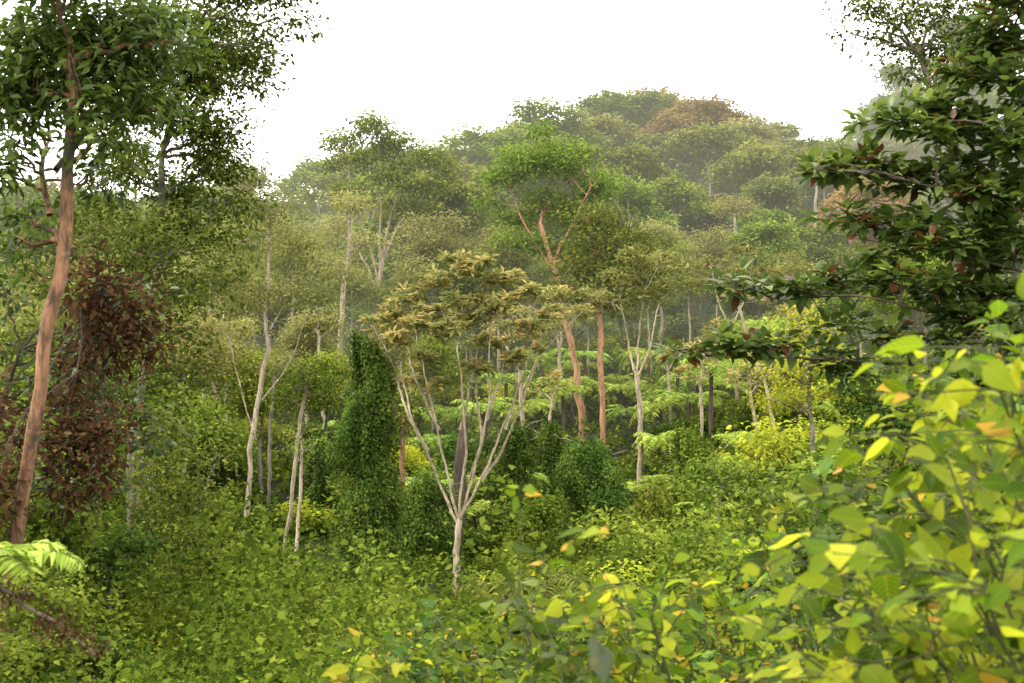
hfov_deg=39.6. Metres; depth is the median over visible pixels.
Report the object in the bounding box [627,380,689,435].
tree fern
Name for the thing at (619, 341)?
shrub
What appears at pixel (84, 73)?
tree
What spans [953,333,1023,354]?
broadleaf shrub
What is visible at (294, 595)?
ground cover
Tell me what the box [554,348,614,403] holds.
tree fern
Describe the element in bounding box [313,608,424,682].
shrub
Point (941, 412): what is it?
broadleaf shrub
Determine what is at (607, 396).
tree fern
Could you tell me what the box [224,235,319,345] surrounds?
forest tree
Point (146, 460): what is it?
shrub
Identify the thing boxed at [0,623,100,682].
shrub
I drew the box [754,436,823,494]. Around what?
shrub
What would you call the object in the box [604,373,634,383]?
tree fern
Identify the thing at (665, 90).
forest tree
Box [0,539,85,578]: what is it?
tree fern
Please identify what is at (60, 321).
forest tree
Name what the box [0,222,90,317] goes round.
forest tree
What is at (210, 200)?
forest tree
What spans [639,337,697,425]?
slender tree
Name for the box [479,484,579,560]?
shrub
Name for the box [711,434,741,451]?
tree fern
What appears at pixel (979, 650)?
shrub
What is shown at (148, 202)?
forest tree
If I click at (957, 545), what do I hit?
broadleaf shrub
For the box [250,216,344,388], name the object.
forest tree
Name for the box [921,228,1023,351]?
forest tree
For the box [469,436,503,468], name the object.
shrub
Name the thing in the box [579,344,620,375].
shrub
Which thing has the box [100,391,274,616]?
bush
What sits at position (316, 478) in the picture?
ivy covered tree
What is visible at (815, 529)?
broadleaf shrub
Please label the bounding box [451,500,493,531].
tree fern
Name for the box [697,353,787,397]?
shrub
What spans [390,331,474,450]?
forest tree
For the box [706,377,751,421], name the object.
tree fern
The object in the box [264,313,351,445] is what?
forest tree
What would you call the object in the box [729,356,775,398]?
tree fern
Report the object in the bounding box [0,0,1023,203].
sky
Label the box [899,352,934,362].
shrub
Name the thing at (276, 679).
shrub
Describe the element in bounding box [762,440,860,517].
shrub
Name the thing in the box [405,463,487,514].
shrub
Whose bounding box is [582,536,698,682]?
broadleaf shrub
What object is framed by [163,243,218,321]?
forest tree
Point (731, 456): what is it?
tree fern
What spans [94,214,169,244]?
forest tree
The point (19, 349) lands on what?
leafy tree
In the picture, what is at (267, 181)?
forest tree
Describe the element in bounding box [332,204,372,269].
forest tree
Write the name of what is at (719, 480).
shrub
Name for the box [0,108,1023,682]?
ground
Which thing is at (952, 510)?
broadleaf shrub
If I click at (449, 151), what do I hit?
forest tree
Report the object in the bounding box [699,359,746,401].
tree fern
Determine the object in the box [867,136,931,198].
forest tree
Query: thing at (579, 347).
shrub
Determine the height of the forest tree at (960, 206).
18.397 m
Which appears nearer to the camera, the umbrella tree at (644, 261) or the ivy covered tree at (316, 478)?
the ivy covered tree at (316, 478)
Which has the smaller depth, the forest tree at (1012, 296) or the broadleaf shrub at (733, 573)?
the broadleaf shrub at (733, 573)
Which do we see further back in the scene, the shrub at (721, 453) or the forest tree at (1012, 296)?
the forest tree at (1012, 296)
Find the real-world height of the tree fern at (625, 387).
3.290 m
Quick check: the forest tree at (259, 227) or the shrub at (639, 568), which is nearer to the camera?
the shrub at (639, 568)
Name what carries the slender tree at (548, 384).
on the ground at (360, 326)
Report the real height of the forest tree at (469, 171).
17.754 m
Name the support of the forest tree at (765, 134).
on the ground at (360, 326)
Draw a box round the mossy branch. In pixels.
[0,575,110,673]
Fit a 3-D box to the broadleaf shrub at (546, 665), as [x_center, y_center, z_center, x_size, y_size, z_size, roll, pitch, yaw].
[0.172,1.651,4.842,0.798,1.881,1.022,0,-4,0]
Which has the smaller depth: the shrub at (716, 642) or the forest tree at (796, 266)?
the shrub at (716, 642)
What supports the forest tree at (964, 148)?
on the ground at (360, 326)
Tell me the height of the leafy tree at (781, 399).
10.128 m
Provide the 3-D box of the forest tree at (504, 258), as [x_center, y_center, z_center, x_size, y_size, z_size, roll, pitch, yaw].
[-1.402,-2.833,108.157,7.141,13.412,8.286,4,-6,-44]
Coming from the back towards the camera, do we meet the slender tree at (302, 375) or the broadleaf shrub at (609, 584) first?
the slender tree at (302, 375)
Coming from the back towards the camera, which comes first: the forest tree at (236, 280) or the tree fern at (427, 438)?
the forest tree at (236, 280)
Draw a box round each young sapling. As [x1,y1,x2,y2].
[505,484,646,682]
[575,618,612,682]
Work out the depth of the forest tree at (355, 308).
138.56 m
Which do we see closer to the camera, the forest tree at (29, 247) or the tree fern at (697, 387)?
the tree fern at (697, 387)
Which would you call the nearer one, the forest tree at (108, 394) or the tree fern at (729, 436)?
the forest tree at (108, 394)
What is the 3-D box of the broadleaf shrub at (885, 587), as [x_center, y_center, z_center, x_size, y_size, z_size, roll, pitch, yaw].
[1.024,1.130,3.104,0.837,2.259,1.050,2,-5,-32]
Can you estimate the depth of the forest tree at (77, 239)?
109.96 m
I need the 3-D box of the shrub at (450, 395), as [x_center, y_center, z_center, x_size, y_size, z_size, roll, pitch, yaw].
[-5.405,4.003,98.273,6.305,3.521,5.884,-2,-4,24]
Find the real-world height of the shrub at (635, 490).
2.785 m
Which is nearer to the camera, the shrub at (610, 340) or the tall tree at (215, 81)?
the tall tree at (215, 81)
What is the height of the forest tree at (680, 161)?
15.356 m
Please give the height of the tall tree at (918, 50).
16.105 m
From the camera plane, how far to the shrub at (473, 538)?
62.98 m
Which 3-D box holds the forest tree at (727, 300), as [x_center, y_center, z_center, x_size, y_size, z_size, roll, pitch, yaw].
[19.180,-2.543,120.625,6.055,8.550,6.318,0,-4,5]
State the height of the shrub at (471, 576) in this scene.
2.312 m
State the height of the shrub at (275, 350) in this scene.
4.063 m
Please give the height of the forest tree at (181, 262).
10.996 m
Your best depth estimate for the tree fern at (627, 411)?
89.27 m
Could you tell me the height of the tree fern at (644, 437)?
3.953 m
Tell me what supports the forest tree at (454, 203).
on the ground at (360, 326)
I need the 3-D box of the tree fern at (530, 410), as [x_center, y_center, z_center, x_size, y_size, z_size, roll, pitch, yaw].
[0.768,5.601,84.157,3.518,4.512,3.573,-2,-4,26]
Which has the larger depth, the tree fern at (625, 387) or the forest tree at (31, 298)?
the tree fern at (625, 387)
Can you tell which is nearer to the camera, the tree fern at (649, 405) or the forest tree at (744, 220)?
the tree fern at (649, 405)
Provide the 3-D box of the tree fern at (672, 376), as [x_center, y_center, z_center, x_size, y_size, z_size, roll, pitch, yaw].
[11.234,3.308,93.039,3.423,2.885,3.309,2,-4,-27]
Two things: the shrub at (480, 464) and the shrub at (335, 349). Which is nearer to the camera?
the shrub at (480, 464)
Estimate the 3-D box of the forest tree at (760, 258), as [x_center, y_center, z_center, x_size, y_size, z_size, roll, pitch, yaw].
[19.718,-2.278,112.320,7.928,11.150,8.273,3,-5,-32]
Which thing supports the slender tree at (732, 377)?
on the ground at (360, 326)
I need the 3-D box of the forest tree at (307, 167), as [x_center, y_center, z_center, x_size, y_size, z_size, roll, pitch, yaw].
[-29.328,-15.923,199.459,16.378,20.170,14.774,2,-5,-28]
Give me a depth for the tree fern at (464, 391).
98.15 m
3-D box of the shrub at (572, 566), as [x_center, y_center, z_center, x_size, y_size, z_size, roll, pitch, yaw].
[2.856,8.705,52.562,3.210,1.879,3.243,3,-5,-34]
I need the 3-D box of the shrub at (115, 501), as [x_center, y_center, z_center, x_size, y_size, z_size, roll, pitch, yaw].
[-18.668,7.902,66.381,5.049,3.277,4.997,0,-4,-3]
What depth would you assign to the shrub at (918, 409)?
67.81 m
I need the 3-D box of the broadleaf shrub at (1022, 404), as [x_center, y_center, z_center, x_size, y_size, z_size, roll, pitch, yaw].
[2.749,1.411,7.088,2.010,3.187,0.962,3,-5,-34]
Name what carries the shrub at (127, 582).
on the ground at (360, 326)
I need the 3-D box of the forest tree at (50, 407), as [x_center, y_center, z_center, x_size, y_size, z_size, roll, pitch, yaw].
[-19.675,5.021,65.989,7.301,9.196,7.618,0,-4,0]
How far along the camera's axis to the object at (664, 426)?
79.89 m
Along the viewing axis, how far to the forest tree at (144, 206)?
162.96 m
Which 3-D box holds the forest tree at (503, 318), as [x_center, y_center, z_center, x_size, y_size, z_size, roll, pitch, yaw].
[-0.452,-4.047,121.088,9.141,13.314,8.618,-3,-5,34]
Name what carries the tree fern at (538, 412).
on the ground at (360, 326)
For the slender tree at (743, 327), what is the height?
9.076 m
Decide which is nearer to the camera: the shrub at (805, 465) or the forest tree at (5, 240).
the shrub at (805, 465)
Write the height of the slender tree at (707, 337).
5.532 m
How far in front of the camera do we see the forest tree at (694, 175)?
207.46 m
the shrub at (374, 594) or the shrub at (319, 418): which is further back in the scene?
the shrub at (319, 418)
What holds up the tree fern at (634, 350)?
on the ground at (360, 326)
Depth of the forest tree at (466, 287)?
99.65 m
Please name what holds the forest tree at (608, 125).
on the ground at (360, 326)
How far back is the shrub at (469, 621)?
13.80 m
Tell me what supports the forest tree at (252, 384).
on the ground at (360, 326)
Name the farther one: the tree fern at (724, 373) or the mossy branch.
the tree fern at (724, 373)
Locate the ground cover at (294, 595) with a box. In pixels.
[0,291,1020,682]
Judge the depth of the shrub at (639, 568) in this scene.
23.95 m
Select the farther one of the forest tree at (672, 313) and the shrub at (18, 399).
the forest tree at (672, 313)
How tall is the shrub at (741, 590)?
2.621 m
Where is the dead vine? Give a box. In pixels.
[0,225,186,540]
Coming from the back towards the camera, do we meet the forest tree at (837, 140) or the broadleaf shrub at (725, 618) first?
the forest tree at (837, 140)
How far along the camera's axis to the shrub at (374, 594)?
39.49 m
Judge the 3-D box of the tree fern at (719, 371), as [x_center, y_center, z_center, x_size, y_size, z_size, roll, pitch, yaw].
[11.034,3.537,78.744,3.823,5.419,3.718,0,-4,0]
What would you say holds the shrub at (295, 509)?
on the ground at (360, 326)
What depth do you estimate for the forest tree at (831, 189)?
174.54 m
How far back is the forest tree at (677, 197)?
142.38 m
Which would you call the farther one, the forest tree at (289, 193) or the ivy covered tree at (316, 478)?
the forest tree at (289, 193)
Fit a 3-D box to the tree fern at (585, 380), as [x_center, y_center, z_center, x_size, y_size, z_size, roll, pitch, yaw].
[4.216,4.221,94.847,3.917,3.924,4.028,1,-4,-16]
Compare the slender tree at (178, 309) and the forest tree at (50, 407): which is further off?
the slender tree at (178, 309)
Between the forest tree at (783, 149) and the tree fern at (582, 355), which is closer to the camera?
the tree fern at (582, 355)
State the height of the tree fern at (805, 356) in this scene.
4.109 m
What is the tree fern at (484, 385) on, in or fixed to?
on the ground at (360, 326)
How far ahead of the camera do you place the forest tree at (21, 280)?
94.28 m
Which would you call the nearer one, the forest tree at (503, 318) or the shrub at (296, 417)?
the shrub at (296, 417)
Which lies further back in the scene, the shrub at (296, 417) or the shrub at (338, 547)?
the shrub at (296, 417)
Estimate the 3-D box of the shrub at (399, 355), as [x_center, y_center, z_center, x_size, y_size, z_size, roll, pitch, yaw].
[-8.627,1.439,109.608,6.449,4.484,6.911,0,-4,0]
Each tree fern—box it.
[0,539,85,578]
[321,420,343,434]
[386,462,435,480]
[397,404,444,446]
[398,477,453,491]
[407,434,453,469]
[421,406,460,428]
[424,384,477,406]
[431,410,482,433]
[451,397,514,457]
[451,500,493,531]
[451,581,553,678]
[464,380,509,394]
[466,475,508,500]
[478,370,535,432]
[495,471,549,489]
[496,398,554,437]
[497,570,595,632]
[501,346,536,369]
[508,377,568,421]
[514,400,559,436]
[519,348,562,382]
[537,361,573,374]
[537,380,593,450]
[548,391,582,409]
[549,376,598,432]
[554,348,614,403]
[555,577,650,641]
[561,360,609,379]
[581,386,634,419]
[592,380,646,429]
[594,348,625,355]
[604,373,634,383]
[605,404,651,444]
[614,347,646,379]
[618,482,661,505]
[623,347,670,399]
[623,361,658,373]
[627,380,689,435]
[630,386,680,419]
[630,395,685,435]
[631,430,679,484]
[633,474,714,498]
[639,432,679,491]
[651,350,696,425]
[651,390,727,419]
[656,371,704,408]
[657,479,750,512]
[660,367,698,393]
[672,374,727,409]
[672,502,746,527]
[676,455,736,474]
[678,359,743,451]
[691,392,733,421]
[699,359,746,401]
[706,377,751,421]
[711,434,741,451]
[712,459,768,498]
[716,311,759,341]
[720,432,765,455]
[725,430,797,479]
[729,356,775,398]
[732,319,790,394]
[745,314,791,389]
[761,389,820,433]
[766,395,841,436]
[774,365,819,390]
[778,337,827,390]
[802,373,837,388]
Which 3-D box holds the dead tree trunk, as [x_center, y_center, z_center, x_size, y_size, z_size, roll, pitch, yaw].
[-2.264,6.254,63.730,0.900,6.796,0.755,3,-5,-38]
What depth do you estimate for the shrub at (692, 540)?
54.82 m
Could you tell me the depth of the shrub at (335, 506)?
68.13 m
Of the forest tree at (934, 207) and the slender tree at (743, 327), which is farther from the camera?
the forest tree at (934, 207)
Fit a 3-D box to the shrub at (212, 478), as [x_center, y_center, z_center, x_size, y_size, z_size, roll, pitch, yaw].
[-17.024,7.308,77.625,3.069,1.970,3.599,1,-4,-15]
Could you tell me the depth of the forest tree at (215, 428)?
65.08 m
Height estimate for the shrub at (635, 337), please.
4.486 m
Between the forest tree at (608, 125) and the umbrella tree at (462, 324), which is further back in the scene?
the forest tree at (608, 125)
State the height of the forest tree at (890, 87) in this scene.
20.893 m
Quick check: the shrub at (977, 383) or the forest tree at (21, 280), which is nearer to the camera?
the shrub at (977, 383)
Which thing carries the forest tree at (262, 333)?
on the ground at (360, 326)
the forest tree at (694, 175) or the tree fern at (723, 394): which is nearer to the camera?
the tree fern at (723, 394)
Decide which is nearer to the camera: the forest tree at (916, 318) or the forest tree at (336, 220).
the forest tree at (916, 318)
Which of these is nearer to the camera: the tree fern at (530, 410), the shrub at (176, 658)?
the shrub at (176, 658)
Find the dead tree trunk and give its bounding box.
[452,405,474,550]
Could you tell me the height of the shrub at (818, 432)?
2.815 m
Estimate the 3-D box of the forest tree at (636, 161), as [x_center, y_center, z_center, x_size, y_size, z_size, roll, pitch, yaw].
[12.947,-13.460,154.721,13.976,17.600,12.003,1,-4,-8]
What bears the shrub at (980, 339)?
on the ground at (360, 326)
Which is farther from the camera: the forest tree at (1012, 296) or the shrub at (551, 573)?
the forest tree at (1012, 296)
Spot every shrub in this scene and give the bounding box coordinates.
[0,489,69,564]
[0,503,113,617]
[0,565,113,682]
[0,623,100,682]
[1,389,51,424]
[3,392,48,429]
[48,619,150,682]
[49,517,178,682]
[72,559,185,667]
[84,485,136,523]
[109,437,189,484]
[112,595,185,655]
[113,466,196,490]
[122,491,185,529]
[133,633,234,679]
[164,578,226,619]
[169,383,210,399]
[171,388,220,406]
[174,555,238,583]
[176,427,263,478]
[181,459,228,487]
[200,654,265,682]
[215,386,240,424]
[215,498,304,554]
[226,392,286,446]
[229,413,302,449]
[237,645,324,682]
[259,343,287,356]
[269,497,337,533]
[276,383,337,426]
[280,416,338,459]
[288,618,440,682]
[302,337,353,360]
[303,554,381,612]
[308,404,338,425]
[312,387,344,421]
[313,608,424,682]
[316,621,445,682]
[319,473,412,542]
[324,474,386,519]
[327,522,378,563]
[328,415,361,472]
[346,599,470,682]
[347,624,517,682]
[349,343,407,369]
[352,584,414,628]
[377,621,515,682]
[379,340,432,372]
[385,440,440,476]
[386,391,430,436]
[394,374,475,415]
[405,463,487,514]
[408,426,495,496]
[411,426,453,456]
[414,373,473,408]
[416,599,533,676]
[417,633,575,682]
[431,593,524,682]
[443,333,505,371]
[450,334,505,365]
[452,567,530,624]
[457,609,588,681]
[461,526,494,558]
[466,368,510,401]
[467,568,555,618]
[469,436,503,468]
[469,543,652,682]
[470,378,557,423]
[470,452,528,492]
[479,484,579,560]
[486,332,519,371]
[496,607,652,674]
[501,570,692,682]
[508,567,591,642]
[511,354,548,384]
[523,362,594,386]
[534,561,720,682]
[534,585,685,679]
[548,558,602,590]
[554,529,671,584]
[556,338,594,368]
[566,501,696,589]
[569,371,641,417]
[578,544,681,638]
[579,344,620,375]
[581,331,634,359]
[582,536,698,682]
[586,351,628,382]
[591,331,639,369]
[602,590,791,682]
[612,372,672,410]
[613,531,781,682]
[616,336,674,378]
[619,325,665,359]
[621,475,677,556]
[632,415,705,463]
[632,477,671,502]
[638,508,763,649]
[641,363,693,409]
[643,452,697,486]
[651,488,822,682]
[654,540,836,655]
[662,446,770,543]
[662,604,764,682]
[664,448,858,682]
[669,410,721,448]
[678,526,709,563]
[692,523,828,682]
[696,534,874,682]
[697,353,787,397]
[699,374,1023,682]
[706,271,1023,682]
[706,467,854,656]
[710,446,766,479]
[721,392,769,422]
[742,362,1004,676]
[747,372,1023,682]
[749,389,1023,682]
[749,454,980,682]
[750,439,887,639]
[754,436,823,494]
[760,499,934,642]
[761,377,1023,682]
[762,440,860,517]
[785,412,878,454]
[786,375,901,419]
[791,615,932,682]
[795,335,1023,682]
[799,355,975,497]
[801,300,1023,627]
[819,368,886,386]
[840,392,904,431]
[853,446,918,501]
[854,465,1023,589]
[859,321,1023,678]
[861,339,1023,682]
[885,354,932,389]
[885,355,920,378]
[887,339,1021,580]
[896,322,1023,682]
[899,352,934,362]
[902,587,995,672]
[909,390,979,434]
[918,324,989,358]
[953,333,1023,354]
[961,364,1023,673]
[990,301,1023,343]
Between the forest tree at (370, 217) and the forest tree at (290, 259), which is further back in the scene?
the forest tree at (370, 217)
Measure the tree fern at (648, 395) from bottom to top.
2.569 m
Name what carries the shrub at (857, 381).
on the ground at (360, 326)
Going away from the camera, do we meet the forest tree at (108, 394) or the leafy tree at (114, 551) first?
the leafy tree at (114, 551)
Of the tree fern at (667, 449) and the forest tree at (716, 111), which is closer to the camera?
the tree fern at (667, 449)
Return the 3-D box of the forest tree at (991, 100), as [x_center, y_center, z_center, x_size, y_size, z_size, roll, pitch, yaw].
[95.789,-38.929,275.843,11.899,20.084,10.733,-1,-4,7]
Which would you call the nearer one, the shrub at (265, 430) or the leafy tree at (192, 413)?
the leafy tree at (192, 413)
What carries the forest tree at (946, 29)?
on the ground at (360, 326)
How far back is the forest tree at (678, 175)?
171.21 m
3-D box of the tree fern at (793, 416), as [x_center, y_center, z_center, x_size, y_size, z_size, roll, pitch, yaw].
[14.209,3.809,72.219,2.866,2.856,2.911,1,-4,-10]
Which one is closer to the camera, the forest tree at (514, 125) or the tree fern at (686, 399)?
the tree fern at (686, 399)
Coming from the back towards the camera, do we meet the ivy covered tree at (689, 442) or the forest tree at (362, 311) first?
the forest tree at (362, 311)
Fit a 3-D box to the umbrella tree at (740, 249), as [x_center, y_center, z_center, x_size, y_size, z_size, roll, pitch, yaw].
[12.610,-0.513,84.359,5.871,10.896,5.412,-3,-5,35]
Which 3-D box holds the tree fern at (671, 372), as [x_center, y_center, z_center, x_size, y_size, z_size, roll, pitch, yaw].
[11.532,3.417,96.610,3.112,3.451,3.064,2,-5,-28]
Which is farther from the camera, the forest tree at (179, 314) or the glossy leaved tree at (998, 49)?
the forest tree at (179, 314)
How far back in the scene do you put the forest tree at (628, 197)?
122.61 m
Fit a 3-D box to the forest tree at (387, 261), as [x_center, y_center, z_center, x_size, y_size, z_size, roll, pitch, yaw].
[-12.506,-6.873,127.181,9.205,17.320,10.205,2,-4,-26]
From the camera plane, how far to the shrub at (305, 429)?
84.35 m
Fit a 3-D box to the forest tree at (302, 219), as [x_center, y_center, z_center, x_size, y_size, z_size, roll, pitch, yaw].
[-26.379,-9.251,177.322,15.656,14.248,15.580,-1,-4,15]
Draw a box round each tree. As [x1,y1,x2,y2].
[0,0,227,663]
[0,175,91,269]
[0,175,296,570]
[0,189,19,290]
[0,216,111,293]
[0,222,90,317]
[0,243,126,483]
[0,250,164,482]
[0,253,217,528]
[0,280,37,427]
[0,351,238,559]
[1,257,51,393]
[12,364,129,465]
[19,193,112,248]
[36,234,111,283]
[39,0,335,580]
[79,354,200,534]
[84,190,138,210]
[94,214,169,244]
[104,254,162,469]
[110,205,191,257]
[112,222,190,271]
[120,392,273,528]
[121,333,192,461]
[124,185,213,211]
[131,284,208,388]
[149,247,206,299]
[154,310,249,499]
[158,300,207,450]
[162,226,272,414]
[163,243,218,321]
[167,182,247,244]
[170,157,369,548]
[173,246,254,408]
[180,185,291,285]
[184,311,274,473]
[191,224,280,313]
[192,212,300,338]
[196,253,274,334]
[198,301,258,425]
[205,162,277,190]
[208,341,336,500]
[216,276,284,352]
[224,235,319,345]
[244,341,316,508]
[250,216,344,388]
[251,270,284,343]
[261,352,347,557]
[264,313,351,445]
[266,158,339,216]
[270,155,342,236]
[274,421,331,563]
[280,209,340,238]
[280,300,357,436]
[284,155,424,254]
[284,212,365,291]
[286,343,396,467]
[287,232,355,325]
[293,183,406,379]
[296,432,344,534]
[305,245,369,341]
[310,106,474,337]
[317,255,391,366]
[319,140,430,215]
[323,321,412,593]
[326,172,421,345]
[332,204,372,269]
[348,284,414,326]
[354,199,418,312]
[355,249,565,596]
[357,172,498,315]
[367,295,444,404]
[378,253,442,383]
[385,385,440,492]
[386,206,480,322]
[389,470,467,564]
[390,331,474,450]
[405,179,502,342]
[408,246,525,401]
[412,143,489,178]
[433,156,503,237]
[435,122,541,213]
[448,223,518,359]
[451,233,494,339]
[460,220,547,370]
[463,218,546,349]
[465,115,629,443]
[476,211,510,255]
[478,283,604,440]
[481,414,548,564]
[486,121,560,137]
[495,159,595,276]
[499,95,616,211]
[510,196,608,347]
[524,368,574,422]
[526,237,592,360]
[527,191,707,449]
[529,414,567,508]
[540,312,588,423]
[549,273,620,377]
[552,111,642,162]
[552,434,633,576]
[566,85,682,146]
[567,138,674,246]
[587,243,705,500]
[588,284,663,364]
[595,174,682,335]
[605,168,680,254]
[607,129,704,228]
[608,85,693,134]
[611,132,669,167]
[612,247,684,373]
[614,173,715,317]
[626,214,693,346]
[634,230,700,339]
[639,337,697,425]
[640,94,751,184]
[650,0,1023,398]
[651,134,704,182]
[659,164,689,206]
[659,237,724,385]
[661,121,761,244]
[662,193,738,307]
[664,418,717,528]
[673,223,747,338]
[673,339,732,436]
[687,115,796,203]
[688,240,783,404]
[694,324,736,398]
[699,113,804,180]
[699,242,793,319]
[700,284,802,444]
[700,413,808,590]
[701,137,795,250]
[702,188,764,317]
[703,271,765,317]
[713,216,806,320]
[716,204,793,285]
[720,352,781,484]
[737,300,878,592]
[738,170,811,261]
[746,140,813,213]
[757,247,839,310]
[773,137,849,225]
[773,301,818,380]
[778,140,884,258]
[781,132,881,197]
[783,222,872,303]
[788,241,885,338]
[794,144,832,254]
[801,162,930,240]
[802,291,874,338]
[807,175,909,327]
[811,0,1023,526]
[820,181,927,312]
[824,244,861,356]
[836,246,912,377]
[840,119,875,145]
[849,106,903,148]
[850,233,973,363]
[854,94,894,140]
[864,60,923,152]
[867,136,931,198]
[872,242,945,337]
[887,83,937,161]
[911,190,960,216]
[915,15,974,87]
[917,56,956,98]
[920,202,966,226]
[921,111,995,176]
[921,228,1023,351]
[928,192,996,211]
[945,35,982,98]
[947,267,1018,353]
[949,63,980,103]
[953,87,999,107]
[974,51,1023,105]
[976,90,1021,168]
[992,198,1023,277]
[995,264,1023,350]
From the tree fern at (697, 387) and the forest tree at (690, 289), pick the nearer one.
the tree fern at (697, 387)
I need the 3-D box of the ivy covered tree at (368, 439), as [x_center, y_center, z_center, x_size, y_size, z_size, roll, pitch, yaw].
[-5.524,4.953,55.558,4.308,11.540,4.486,0,-4,0]
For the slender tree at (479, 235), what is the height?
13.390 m
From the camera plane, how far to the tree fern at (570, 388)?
88.72 m
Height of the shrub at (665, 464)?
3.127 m
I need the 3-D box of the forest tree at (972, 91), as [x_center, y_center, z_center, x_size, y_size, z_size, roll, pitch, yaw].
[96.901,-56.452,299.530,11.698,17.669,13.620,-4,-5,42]
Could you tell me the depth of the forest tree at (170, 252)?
141.10 m
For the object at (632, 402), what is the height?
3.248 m
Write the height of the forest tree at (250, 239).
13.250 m
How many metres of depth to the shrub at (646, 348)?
108.65 m
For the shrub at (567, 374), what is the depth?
105.28 m
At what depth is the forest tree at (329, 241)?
152.42 m
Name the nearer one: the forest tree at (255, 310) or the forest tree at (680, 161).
the forest tree at (255, 310)
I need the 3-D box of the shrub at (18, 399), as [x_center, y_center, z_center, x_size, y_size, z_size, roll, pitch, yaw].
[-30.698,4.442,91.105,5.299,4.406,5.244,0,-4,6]
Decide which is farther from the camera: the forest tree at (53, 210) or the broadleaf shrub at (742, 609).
the forest tree at (53, 210)
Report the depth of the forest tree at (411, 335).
95.80 m
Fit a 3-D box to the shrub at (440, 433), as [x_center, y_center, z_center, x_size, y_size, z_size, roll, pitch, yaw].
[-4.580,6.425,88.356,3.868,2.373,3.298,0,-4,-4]
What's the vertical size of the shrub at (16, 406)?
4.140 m
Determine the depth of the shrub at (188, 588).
25.52 m
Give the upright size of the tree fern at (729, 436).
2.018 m
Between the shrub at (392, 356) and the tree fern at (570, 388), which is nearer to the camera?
the tree fern at (570, 388)
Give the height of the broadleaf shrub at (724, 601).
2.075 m
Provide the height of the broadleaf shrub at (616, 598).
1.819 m
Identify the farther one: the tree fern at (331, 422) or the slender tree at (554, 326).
the slender tree at (554, 326)
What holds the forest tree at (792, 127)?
on the ground at (360, 326)
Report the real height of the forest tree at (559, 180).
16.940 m
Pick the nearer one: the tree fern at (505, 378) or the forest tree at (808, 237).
the tree fern at (505, 378)
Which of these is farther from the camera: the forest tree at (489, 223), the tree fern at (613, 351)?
the forest tree at (489, 223)
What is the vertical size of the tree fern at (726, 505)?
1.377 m
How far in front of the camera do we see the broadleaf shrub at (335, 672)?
5.11 m
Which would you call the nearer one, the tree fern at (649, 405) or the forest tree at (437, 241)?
the tree fern at (649, 405)
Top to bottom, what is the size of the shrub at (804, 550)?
3.052 m
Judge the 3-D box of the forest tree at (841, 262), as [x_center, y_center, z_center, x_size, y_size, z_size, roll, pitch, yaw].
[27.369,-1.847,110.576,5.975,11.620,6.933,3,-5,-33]
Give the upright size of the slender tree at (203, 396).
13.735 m
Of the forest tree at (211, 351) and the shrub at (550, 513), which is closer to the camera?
the shrub at (550, 513)
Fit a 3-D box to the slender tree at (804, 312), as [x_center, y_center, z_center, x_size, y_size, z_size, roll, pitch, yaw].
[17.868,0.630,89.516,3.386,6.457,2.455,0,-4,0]
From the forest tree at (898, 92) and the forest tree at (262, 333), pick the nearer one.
the forest tree at (262, 333)
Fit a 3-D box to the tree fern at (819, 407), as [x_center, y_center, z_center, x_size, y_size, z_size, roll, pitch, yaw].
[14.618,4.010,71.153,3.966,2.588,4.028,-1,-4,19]
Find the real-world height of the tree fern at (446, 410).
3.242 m
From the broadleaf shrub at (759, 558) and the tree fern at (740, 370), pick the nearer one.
the broadleaf shrub at (759, 558)
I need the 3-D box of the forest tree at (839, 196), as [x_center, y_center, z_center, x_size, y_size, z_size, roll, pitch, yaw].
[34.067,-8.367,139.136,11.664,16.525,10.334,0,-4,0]
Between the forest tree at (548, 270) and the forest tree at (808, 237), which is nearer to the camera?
the forest tree at (548, 270)
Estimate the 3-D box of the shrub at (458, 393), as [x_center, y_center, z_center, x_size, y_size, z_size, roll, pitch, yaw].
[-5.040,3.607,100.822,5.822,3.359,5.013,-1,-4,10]
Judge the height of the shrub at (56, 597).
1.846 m
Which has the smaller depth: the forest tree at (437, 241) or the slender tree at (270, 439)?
the slender tree at (270, 439)
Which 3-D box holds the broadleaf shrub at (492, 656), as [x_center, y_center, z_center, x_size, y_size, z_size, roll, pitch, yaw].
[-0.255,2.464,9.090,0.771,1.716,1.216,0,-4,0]
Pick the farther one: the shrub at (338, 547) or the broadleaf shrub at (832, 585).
the shrub at (338, 547)
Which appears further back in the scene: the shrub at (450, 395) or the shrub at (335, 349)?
the shrub at (335, 349)
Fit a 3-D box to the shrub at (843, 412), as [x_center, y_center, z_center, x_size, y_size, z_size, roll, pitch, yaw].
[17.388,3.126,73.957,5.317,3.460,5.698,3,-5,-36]
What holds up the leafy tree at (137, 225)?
on the ground at (360, 326)
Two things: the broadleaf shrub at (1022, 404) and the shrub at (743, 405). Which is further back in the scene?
the shrub at (743, 405)
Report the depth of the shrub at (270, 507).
63.49 m
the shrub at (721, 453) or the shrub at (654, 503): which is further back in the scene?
the shrub at (721, 453)
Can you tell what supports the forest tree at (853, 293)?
on the ground at (360, 326)
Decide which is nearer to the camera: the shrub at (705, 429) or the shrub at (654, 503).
the shrub at (654, 503)
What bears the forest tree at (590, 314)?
on the ground at (360, 326)
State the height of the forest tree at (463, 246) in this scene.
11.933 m
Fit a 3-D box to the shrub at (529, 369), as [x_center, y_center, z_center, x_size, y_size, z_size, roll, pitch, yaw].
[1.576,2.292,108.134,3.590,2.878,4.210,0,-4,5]

